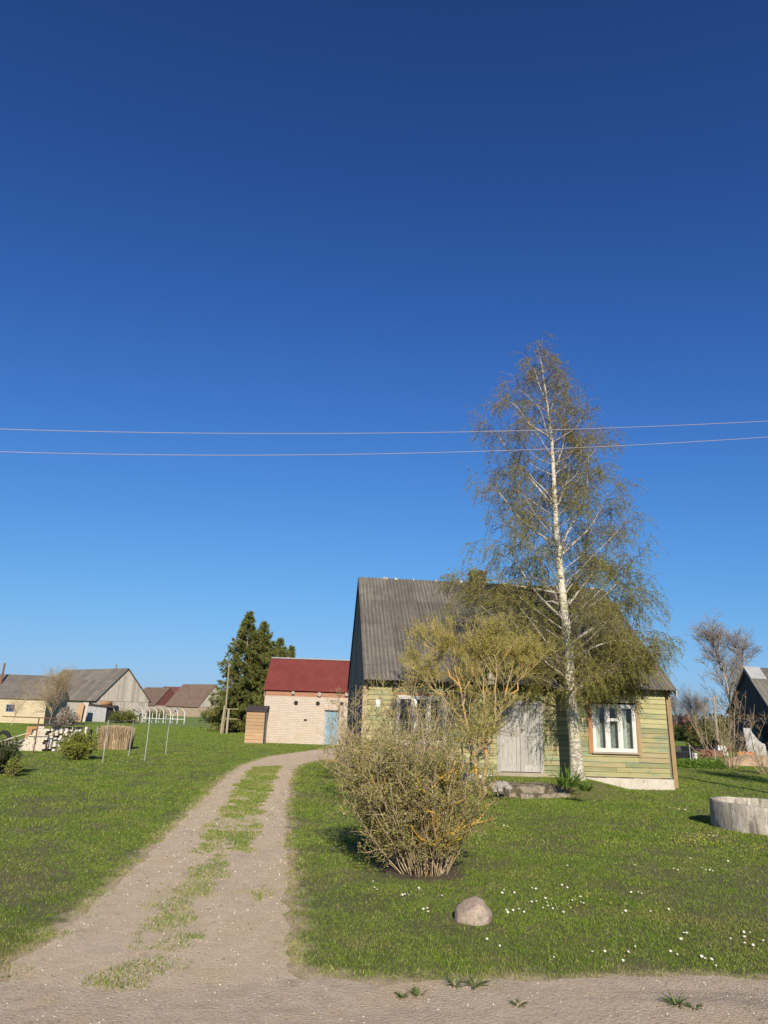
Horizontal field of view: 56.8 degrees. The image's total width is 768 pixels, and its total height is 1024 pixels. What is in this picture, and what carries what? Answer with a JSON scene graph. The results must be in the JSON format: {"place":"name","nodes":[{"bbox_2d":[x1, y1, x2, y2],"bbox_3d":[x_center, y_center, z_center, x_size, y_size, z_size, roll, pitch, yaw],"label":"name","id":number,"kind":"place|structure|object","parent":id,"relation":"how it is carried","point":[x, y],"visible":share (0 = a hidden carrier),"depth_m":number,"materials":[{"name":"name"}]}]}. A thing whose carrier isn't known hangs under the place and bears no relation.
{"place":"outdoors","nodes":[
{"label":"outdoors","id":0,"kind":"place"},
{"bbox_2d":[8,748,342,988],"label":"driveway","id":1,"kind":"structure","parent":0,"point":[100,951],"depth_m":6.87,"materials":[{"name":"beige gravel"}]},
{"bbox_2d":[0,715,767,1022],"bbox_3d":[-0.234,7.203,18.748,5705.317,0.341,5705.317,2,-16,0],"label":"ground","id":2,"kind":"structure","parent":0,"point":[190,722],"depth_m":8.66,"materials":[{"name":"green plant"}]},
{"bbox_2d":[0,730,10,741],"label":"tyre","id":3,"kind":"object","parent":2,"relation":"on","point":[7,733],"visible":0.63,"depth_m":31.85,"materials":[{"name":"black rubber"}]},
{"bbox_2d":[0,736,23,773],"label":"juniper shrub","id":4,"kind":"object","parent":2,"relation":"on","point":[11,749],"visible":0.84,"depth_m":19.80,"materials":[{"name":"green plant"}]},
{"bbox_2d":[2,754,24,776],"bbox_3d":[-10.001,6.852,19.169,0.517,0.625,0.526,2,-16,0],"label":"shrub","id":5,"kind":"object","parent":2,"relation":"on","point":[11,769],"visible":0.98,"depth_m":19.07,"materials":[{"name":"green plant"}]},
{"bbox_2d":[9,689,32,725],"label":"bare tree","id":6,"kind":"object","parent":2,"relation":"on","point":[16,699],"visible":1,"depth_m":57.45,"materials":[{"name":"brown plant"}]},
{"bbox_2d":[25,726,36,737],"bbox_3d":[-15.828,9.960,32.112,0.700,0.500,0.031,3,-28,-5],"label":"rusty sheet","id":7,"kind":"object","parent":2,"relation":"on","point":[29,729],"visible":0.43,"depth_m":32.12,"materials":[{"name":"orange metal"}]},
{"bbox_2d":[2,716,66,752],"bbox_3d":[-13.912,8.864,28.043,2.508,1.483,0.061,3,-16,-4],"label":"fence","id":8,"kind":"object","parent":2,"relation":"on","point":[37,725],"visible":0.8,"depth_m":28.18,"materials":[{"name":"metal"}]},
{"bbox_2d":[0,663,69,723],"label":"brick shed","id":9,"kind":"structure","parent":2,"relation":"on","point":[11,686],"depth_m":65.57,"materials":[{"name":"beige brick"}]},
{"bbox_2d":[6,704,14,711],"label":"window","id":10,"kind":"structure","parent":9,"relation":"in","point":[8,707],"depth_m":64.80,"materials":[{"name":"glass"}]},
{"bbox_2d":[23,662,80,723],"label":"bare tree","id":11,"kind":"object","parent":2,"relation":"on","point":[63,683],"visible":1,"depth_m":63.64,"materials":[{"name":"brown plant"}]},
{"bbox_2d":[31,729,92,750],"bbox_3d":[-13.797,9.723,30.314,2.429,0.860,0.939,14,-20,-37],"label":"brick heap","id":12,"kind":"object","parent":2,"relation":"on","point":[47,741],"visible":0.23,"depth_m":29.69,"materials":[{"name":"brick"}]},
{"bbox_2d":[53,703,81,723],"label":"garden bush","id":13,"kind":"object","parent":2,"relation":"on","point":[68,714],"visible":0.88,"depth_m":62.77,"materials":[{"name":"grey plant"}]},
{"bbox_2d":[53,728,100,759],"bbox_3d":[-11.061,8.411,25.642,1.631,1.162,1.536,2,-16,0],"label":"juniper shrub","id":14,"kind":"object","parent":2,"relation":"on","point":[77,746],"visible":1,"depth_m":25.45,"materials":[{"name":"green plant"}]},
{"bbox_2d":[75,703,84,721],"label":"plank screen","id":15,"kind":"object","parent":2,"relation":"on","point":[80,709],"visible":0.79,"depth_m":75.99,"materials":[{"name":"brown wood"}]},
{"bbox_2d":[81,702,88,721],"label":"plank screen","id":16,"kind":"object","parent":2,"relation":"on","point":[85,709],"visible":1,"depth_m":76.47,"materials":[{"name":"white wood"}]},
{"bbox_2d":[85,702,117,721],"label":"sheet shed","id":17,"kind":"structure","parent":2,"relation":"on","point":[96,713],"depth_m":78.83,"materials":[{"name":"metal"}]},
{"bbox_2d":[57,664,151,721],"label":"plank barn","id":18,"kind":"structure","parent":2,"relation":"on","point":[120,688],"depth_m":83.04,"materials":[{"name":"wood"}]},
{"bbox_2d":[102,720,108,761],"bbox_3d":[-9.802,8.115,24.964,0.052,1.525,0.032,2,-16,0],"label":"clothesline post","id":19,"kind":"object","parent":2,"relation":"on","point":[105,740],"visible":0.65,"depth_m":24.96,"materials":[{"name":"grey metal"}]},
{"bbox_2d":[94,724,135,749],"bbox_3d":[-12.128,10.184,32.155,1.602,1.078,1.183,3,-16,-4],"label":"reed stack","id":20,"kind":"object","parent":2,"relation":"on","point":[118,737],"visible":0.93,"depth_m":31.76,"materials":[{"name":"beige plant"}]},
{"bbox_2d":[106,708,142,722],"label":"round shrub","id":21,"kind":"object","parent":2,"relation":"on","point":[123,717],"visible":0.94,"depth_m":76.30,"materials":[{"name":"green plant"}]},
{"bbox_2d":[128,719,133,755],"bbox_3d":[-10.080,9.035,28.270,0.052,1.514,0.032,2,-16,0],"label":"clothesline post","id":22,"kind":"object","parent":2,"relation":"on","point":[131,736],"visible":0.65,"depth_m":28.27,"materials":[{"name":"grey metal"}]},
{"bbox_2d":[144,719,149,760],"bbox_3d":[-8.827,8.506,26.453,0.052,1.630,0.032,2,-16,0],"label":"clothesline post","id":23,"kind":"object","parent":2,"relation":"on","point":[147,740],"visible":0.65,"depth_m":26.45,"materials":[{"name":"grey metal"}]},
{"bbox_2d":[147,708,169,717],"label":"garden bush","id":24,"kind":"object","parent":2,"relation":"on","point":[154,715],"visible":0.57,"depth_m":105.12,"materials":[{"name":"green plant"}]},
{"bbox_2d":[144,687,173,713],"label":"brown house","id":25,"kind":"structure","parent":2,"relation":"on","point":[159,696],"depth_m":161.70,"materials":[{"name":"pink stone"}]},
{"bbox_2d":[133,706,184,722],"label":"greenhouse frame","id":26,"kind":"object","parent":2,"relation":"on","point":[156,718],"visible":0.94,"depth_m":81.21,"materials":[{"name":"white plastic"}]},
{"bbox_2d":[164,686,179,693],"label":"maroon house","id":27,"kind":"structure","parent":2,"relation":"on","point":[174,689],"depth_m":197.89,"materials":[{"name":"red stone"}]},
{"bbox_2d":[164,684,222,716],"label":"stone house","id":28,"kind":"structure","parent":2,"relation":"on","point":[190,700],"depth_m":138.32,"materials":[{"name":"brown"}]},
{"bbox_2d":[198,707,216,721],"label":"garden bush","id":29,"kind":"object","parent":2,"relation":"on","point":[209,717],"visible":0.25,"depth_m":91.41,"materials":[{"name":"green plant"}]},
{"bbox_2d":[220,663,234,733],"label":"utility pole","id":30,"kind":"object","parent":2,"relation":"on","point":[223,720],"visible":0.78,"depth_m":55.71,"materials":[{"name":"brown wood"}]},
{"bbox_2d":[198,611,270,732],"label":"spruce tree","id":31,"kind":"object","parent":2,"relation":"on","point":[237,691],"visible":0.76,"depth_m":59.69,"materials":[{"name":"green plant"}]},
{"bbox_2d":[221,621,278,731],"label":"spruce tree","id":32,"kind":"object","parent":2,"relation":"on","point":[267,644],"visible":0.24,"depth_m":61.19,"materials":[{"name":"green plant"}]},
{"bbox_2d":[244,705,269,743],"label":"wooden outhouse","id":33,"kind":"structure","parent":2,"relation":"on","point":[256,726],"depth_m":41.41,"materials":[{"name":"brown wood"}]},
{"bbox_2d":[272,637,289,657],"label":"spruce tree","id":34,"kind":"object","parent":2,"relation":"on","point":[283,651],"visible":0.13,"depth_m":64.78,"materials":[{"name":"green plant"}]},
{"bbox_2d":[287,644,295,657],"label":"spruce tree","id":35,"kind":"object","parent":2,"relation":"on","point":[291,649],"visible":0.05,"depth_m":70.73,"materials":[{"name":"green plant"}]},
{"bbox_2d":[263,657,349,744],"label":"brick outbuilding","id":36,"kind":"structure","parent":2,"relation":"on","point":[297,691],"depth_m":43.17,"materials":[{"name":"beige brick"}]},
{"bbox_2d":[324,711,337,744],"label":"door","id":37,"kind":"structure","parent":36,"relation":"in","point":[331,714],"depth_m":42.84,"materials":[{"name":"blue wood"}]},
{"bbox_2d":[307,709,360,779],"bbox_3d":[-1.073,7.183,21.860,2.433,2.153,2.463,9,-17,-22],"label":"twiggy bush","id":38,"kind":"object","parent":2,"relation":"on","point":[330,762],"visible":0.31,"depth_m":21.65,"materials":[{"name":"brown plant"}]},
{"bbox_2d":[319,694,509,876],"bbox_3d":[0.396,3.599,9.523,2.661,2.272,2.472,2,-16,0],"label":"leafy bush","id":39,"kind":"object","parent":2,"relation":"on","point":[430,823],"visible":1,"depth_m":9.13,"materials":[{"name":"green plant"}]},
{"bbox_2d":[322,662,520,809],"bbox_3d":[0.503,4.927,15.677,3.882,3.100,3.343,13,-19,-35],"label":"twiggy bush","id":40,"kind":"object","parent":2,"relation":"on","point":[428,723],"visible":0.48,"depth_m":15.52,"materials":[{"name":"brown plant"}]},
{"bbox_2d":[454,896,492,925],"bbox_3d":[0.912,4.022,7.167,0.399,0.240,0.343,2,-16,0],"label":"boulder","id":41,"kind":"object","parent":2,"relation":"on","point":[474,910],"visible":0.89,"depth_m":7.09,"materials":[{"name":"beige stone"}]},
{"bbox_2d":[397,610,561,796],"bbox_3d":[2.567,5.036,18.925,4.600,4.927,1.920,2,-16,0],"label":"lichen tree","id":42,"kind":"object","parent":2,"relation":"on","point":[487,641],"visible":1,"depth_m":19.15,"materials":[{"name":"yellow plant"}]},
{"bbox_2d":[495,780,503,788],"bbox_3d":[2.874,6.812,17.760,0.261,0.182,0.331,-8,-19,31],"label":"rubble stone","id":43,"kind":"object","parent":2,"relation":"on","point":[498,782],"visible":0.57,"depth_m":17.65,"materials":[{"name":"grey stone"}]},
{"bbox_2d":[504,785,511,789],"bbox_3d":[3.053,6.763,17.454,0.179,0.107,0.176,9,-17,-24],"label":"rubble stone","id":44,"kind":"object","parent":2,"relation":"on","point":[507,787],"visible":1,"depth_m":17.39,"materials":[{"name":"beige stone"}]},
{"bbox_2d":[346,570,678,789],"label":"green house","id":45,"kind":"structure","parent":2,"relation":"on","point":[634,749],"depth_m":21.90,"materials":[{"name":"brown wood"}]},
{"bbox_2d":[357,700,361,739],"bbox_3d":[-0.741,6.564,22.448,0.110,1.200,1.000,3,-16,-5],"label":"window","id":46,"kind":"structure","parent":45,"relation":"in","point":[359,708],"depth_m":22.39,"materials":[{"name":"plastic"}]},
{"bbox_2d":[393,692,448,749],"bbox_3d":[1.107,6.309,21.436,1.718,1.615,0.310,3,-16,-5],"label":"window","id":47,"kind":"structure","parent":45,"relation":"in","point":[415,696],"depth_m":21.50,"materials":[{"name":"white paint"}]},
{"bbox_2d":[500,704,519,771],"bbox_3d":[3.813,6.833,21.524,0.612,1.949,0.060,3,-16,-5],"label":"door","id":48,"kind":"structure","parent":45,"relation":"in","point":[509,756],"depth_m":21.47,"materials":[{"name":"paint"}]},
{"bbox_2d":[519,704,540,771],"bbox_3d":[4.432,6.860,21.549,0.612,1.949,0.118,3,-16,-5],"label":"door","id":49,"kind":"structure","parent":45,"relation":"in","point":[528,717],"depth_m":21.55,"materials":[{"name":"paint"}]},
{"bbox_2d":[586,699,642,757],"bbox_3d":[7.083,6.678,21.931,1.687,1.700,0.310,3,-16,-5],"label":"window","id":50,"kind":"structure","parent":45,"relation":"in","point":[606,737],"depth_m":21.91,"materials":[{"name":"white paint"}]},
{"bbox_2d":[480,781,569,798],"bbox_3d":[3.751,7.489,19.093,1.812,0.381,1.746,9,-17,-23],"label":"concrete step","id":51,"kind":"object","parent":2,"relation":"on","point":[534,790],"visible":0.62,"depth_m":18.53,"materials":[{"name":"grey concrete"}]},
{"bbox_2d":[433,333,687,780],"bbox_3d":[5.232,0.925,22.652,7.361,14.480,6.354,2,-16,0],"label":"birch tree","id":52,"kind":"object","parent":2,"relation":"on","point":[623,653],"visible":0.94,"depth_m":21.89,"materials":[{"name":"green plant"}]},
{"bbox_2d":[546,767,586,786],"bbox_3d":[4.816,6.869,18.576,1.382,0.605,1.368,2,-16,0],"label":"leafy plant","id":53,"kind":"object","parent":2,"relation":"on","point":[567,782],"visible":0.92,"depth_m":18.41,"materials":[{"name":"green plant"}]},
{"bbox_2d":[570,777,595,790],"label":"leafy plant","id":54,"kind":"object","parent":2,"relation":"on","point":[586,786],"visible":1,"depth_m":17.53,"materials":[{"name":"green plant"}]},
{"bbox_2d":[551,779,761,907],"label":"yellow flowers","id":55,"kind":"object","parent":2,"relation":"on","point":[683,840],"visible":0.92,"depth_m":12.28,"materials":[{"name":"plant"}]},
{"bbox_2d":[670,688,687,724],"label":"bare tree","id":56,"kind":"object","parent":2,"relation":"on","point":[675,710],"visible":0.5,"depth_m":84.81,"materials":[{"name":"brown plant"}]},
{"bbox_2d":[672,715,692,738],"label":"red shed","id":57,"kind":"structure","parent":2,"relation":"on","point":[685,720],"depth_m":88.22,"materials":[{"name":"metal"}]},
{"bbox_2d":[673,724,693,740],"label":"garden bush","id":58,"kind":"object","parent":2,"relation":"on","point":[679,732],"visible":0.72,"depth_m":76.24,"materials":[{"name":"green plant"}]},
{"bbox_2d":[675,751,697,758],"bbox_3d":[15.851,13.288,38.729,3.158,0.410,0.540,11,-18,-28],"label":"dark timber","id":59,"kind":"object","parent":2,"relation":"on","point":[682,754],"visible":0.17,"depth_m":38.94,"materials":[{"name":"black wood"}]},
{"bbox_2d":[671,685,709,725],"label":"bare tree","id":60,"kind":"object","parent":2,"relation":"on","point":[688,702],"visible":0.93,"depth_m":77.37,"materials":[{"name":"brown plant"}]},
{"bbox_2d":[685,709,708,749],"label":"bare shrub","id":61,"kind":"object","parent":2,"relation":"on","point":[701,739],"visible":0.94,"depth_m":49.41,"materials":[{"name":"plant"}]},
{"bbox_2d":[675,746,727,750],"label":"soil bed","id":62,"kind":"object","parent":2,"relation":"on","point":[677,748],"visible":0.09,"depth_m":55.20,"materials":[{"name":"brown soil"}]},
{"bbox_2d":[684,721,719,739],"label":"garden bush","id":63,"kind":"object","parent":2,"relation":"on","point":[694,732],"visible":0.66,"depth_m":74.55,"materials":[{"name":"green plant"}]},
{"bbox_2d":[676,757,728,768],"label":"garden plants","id":64,"kind":"object","parent":2,"relation":"on","point":[699,763],"visible":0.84,"depth_m":32.10,"materials":[{"name":"green plant"}]},
{"bbox_2d":[685,736,720,746],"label":"garden bush","id":65,"kind":"object","parent":2,"relation":"on","point":[692,742],"visible":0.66,"depth_m":56.86,"materials":[{"name":"green plant"}]},
{"bbox_2d":[690,694,715,725],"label":"bare tree","id":66,"kind":"object","parent":2,"relation":"on","point":[701,706],"visible":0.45,"depth_m":81.37,"materials":[{"name":"brown plant"}]},
{"bbox_2d":[688,743,723,758],"bbox_3d":[16.741,12.575,37.094,1.816,0.964,0.770,5,-16,-10],"label":"old cart","id":67,"kind":"object","parent":2,"relation":"on","point":[707,753],"visible":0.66,"depth_m":36.91,"materials":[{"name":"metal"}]},
{"bbox_2d":[685,711,730,726],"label":"distant wood","id":68,"kind":"object","parent":2,"relation":"on","point":[723,719],"visible":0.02,"depth_m":340.85,"materials":[{"name":"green plant"}]},
{"bbox_2d":[708,696,718,740],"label":"wooden pole","id":69,"kind":"object","parent":2,"relation":"on","point":[714,707],"visible":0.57,"depth_m":63.66,"materials":[{"name":"grey wood"}]},
{"bbox_2d":[701,721,730,740],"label":"garden bush","id":70,"kind":"object","parent":2,"relation":"on","point":[714,730],"visible":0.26,"depth_m":76.35,"materials":[{"name":"green plant"}]},
{"bbox_2d":[684,609,754,710],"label":"bare tree","id":71,"kind":"object","parent":2,"relation":"on","point":[711,639],"visible":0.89,"depth_m":70.76,"materials":[{"name":"brown plant"}]},
{"bbox_2d":[714,719,732,740],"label":"garden bush","id":72,"kind":"object","parent":2,"relation":"on","point":[726,729],"visible":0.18,"depth_m":80.44,"materials":[{"name":"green plant"}]},
{"bbox_2d":[689,689,766,768],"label":"bare shrub","id":73,"kind":"object","parent":2,"relation":"on","point":[729,747],"visible":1,"depth_m":32.59,"materials":[{"name":"plant"}]},
{"bbox_2d":[709,796,767,835],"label":"concrete ring","id":74,"kind":"object","parent":2,"relation":"on","point":[745,815],"visible":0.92,"depth_m":13.76,"materials":[{"name":"grey concrete"}]},
{"bbox_2d":[720,624,761,692],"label":"bare tree","id":75,"kind":"object","parent":2,"relation":"on","point":[736,645],"visible":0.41,"depth_m":76.72,"materials":[{"name":"brown plant"}]},
{"bbox_2d":[724,755,767,766],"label":"sand heap","id":76,"kind":"object","parent":2,"relation":"on","point":[745,762],"visible":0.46,"depth_m":35.24,"materials":[{"name":"beige sand"}]},
{"bbox_2d":[725,666,767,751],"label":"dark barn","id":77,"kind":"structure","parent":2,"relation":"on","point":[752,683],"depth_m":50.88,"materials":[{"name":"grey wood"}]},
{"bbox_2d":[762,725,767,751],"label":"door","id":78,"kind":"structure","parent":77,"relation":"in","point":[765,727],"depth_m":48.83,"materials":[{"name":"black wood"}]},
{"bbox_2d":[743,728,753,751],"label":"leaning board","id":79,"kind":"object","parent":2,"relation":"on","point":[749,740],"visible":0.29,"depth_m":44.38,"materials":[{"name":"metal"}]},
{"bbox_2d":[742,739,767,774],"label":"bare shrub","id":80,"kind":"object","parent":2,"relation":"on","point":[762,765],"visible":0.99,"depth_m":29.94,"materials":[{"name":"brown plant"}]},
{"bbox_2d":[750,732,766,755],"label":"leaning board","id":81,"kind":"object","parent":2,"relation":"on","point":[754,740],"visible":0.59,"depth_m":44.19,"materials":[{"name":"wood"}]},
{"bbox_3d":[12.617,2.060,16.354,0.228,10.095,0.270,2,-16,0],"label":"power pole","id":82,"kind":"object","parent":2,"relation":"on","visible":0},
{"bbox_2d":[0,437,764,454],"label":"overhead wire","id":83,"kind":"object","parent":82,"relation":"attached to","point":[399,453],"visible":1,"depth_m":15.06,"materials":[{"name":"grey metal"}]},
{"bbox_2d":[4,421,763,433],"bbox_3d":[0.158,-1.982,14.792,25.612,3.155,0.556,5,-16,-11],"label":"overhead wire","id":84,"kind":"object","parent":82,"relation":"attached to","point":[359,433],"visible":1,"depth_m":14.67,"materials":[{"name":"grey metal"}]},
{"bbox_2d":[0,975,767,1023],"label":"road","id":85,"kind":"structure","parent":0,"point":[300,993],"depth_m":5.04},
{"bbox_2d":[395,990,408,998],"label":"weed tuft","id":86,"kind":"object","parent":85,"relation":"on","point":[400,995],"visible":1,"depth_m":5.17,"materials":[{"name":"green plant"}]},
{"bbox_2d":[406,985,426,997],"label":"weed tuft","id":87,"kind":"object","parent":85,"relation":"on","point":[417,990],"visible":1,"depth_m":5.25,"materials":[{"name":"green plant"}]},
{"bbox_2d":[440,974,462,988],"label":"weed tuft","id":88,"kind":"object","parent":85,"relation":"on","point":[451,981],"visible":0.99,"depth_m":5.45,"materials":[{"name":"green plant"}]},
{"bbox_2d":[461,974,490,989],"bbox_3d":[0.702,3.588,5.419,0.276,0.072,0.284,2,-16,0],"label":"weed tuft","id":89,"kind":"object","parent":85,"relation":"on","point":[472,981],"visible":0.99,"depth_m":5.44,"materials":[{"name":"green plant"}]},
{"bbox_2d":[509,996,528,1007],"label":"weed tuft","id":90,"kind":"object","parent":85,"relation":"on","point":[518,1002],"visible":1,"depth_m":5.10,"materials":[{"name":"green plant"}]},
{"bbox_2d":[657,989,691,1008],"bbox_3d":[2.132,3.564,5.186,0.243,0.094,0.254,15,-21,-40],"label":"weed tuft","id":91,"kind":"object","parent":85,"relation":"on","point":[679,1002],"visible":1,"depth_m":5.20,"materials":[{"name":"green plant"}]},
{"bbox_2d":[685,1001,703,1009],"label":"weed tuft","id":92,"kind":"object","parent":85,"relation":"on","point":[699,1005],"visible":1,"depth_m":5.13,"materials":[{"name":"green plant"}]},
{"bbox_2d":[0,0,767,717],"label":"sky","id":93,"kind":"structure","parent":0,"point":[217,216],"materials":[{"name":"blue"}]},
{"bbox_2d":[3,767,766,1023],"bbox_3d":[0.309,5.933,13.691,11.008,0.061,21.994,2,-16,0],"label":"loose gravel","id":94,"kind":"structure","parent":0,"point":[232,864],"depth_m":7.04,"materials":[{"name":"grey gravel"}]},
{"bbox_2d":[680,747,715,750],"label":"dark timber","id":95,"kind":"object","parent":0,"point":[694,748],"visible":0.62,"depth_m":50.86,"materials":[{"name":"black wood"}]},
{"bbox_3d":[-13.819,9.012,30.044,1.200,0.030,0.500,3,-16,-6],"label":"slate sheet","id":96,"kind":"object","parent":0,"visible":0},
{"bbox_2d":[54,723,84,724],"bbox_3d":[-13.420,9.036,30.207,1.200,0.030,0.500,5,-16,-11],"label":"slate sheet","id":97,"kind":"object","parent":96,"relation":"on","point":[68,724],"visible":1,"depth_m":30.00,"materials":[{"name":"stone"}]}
]}

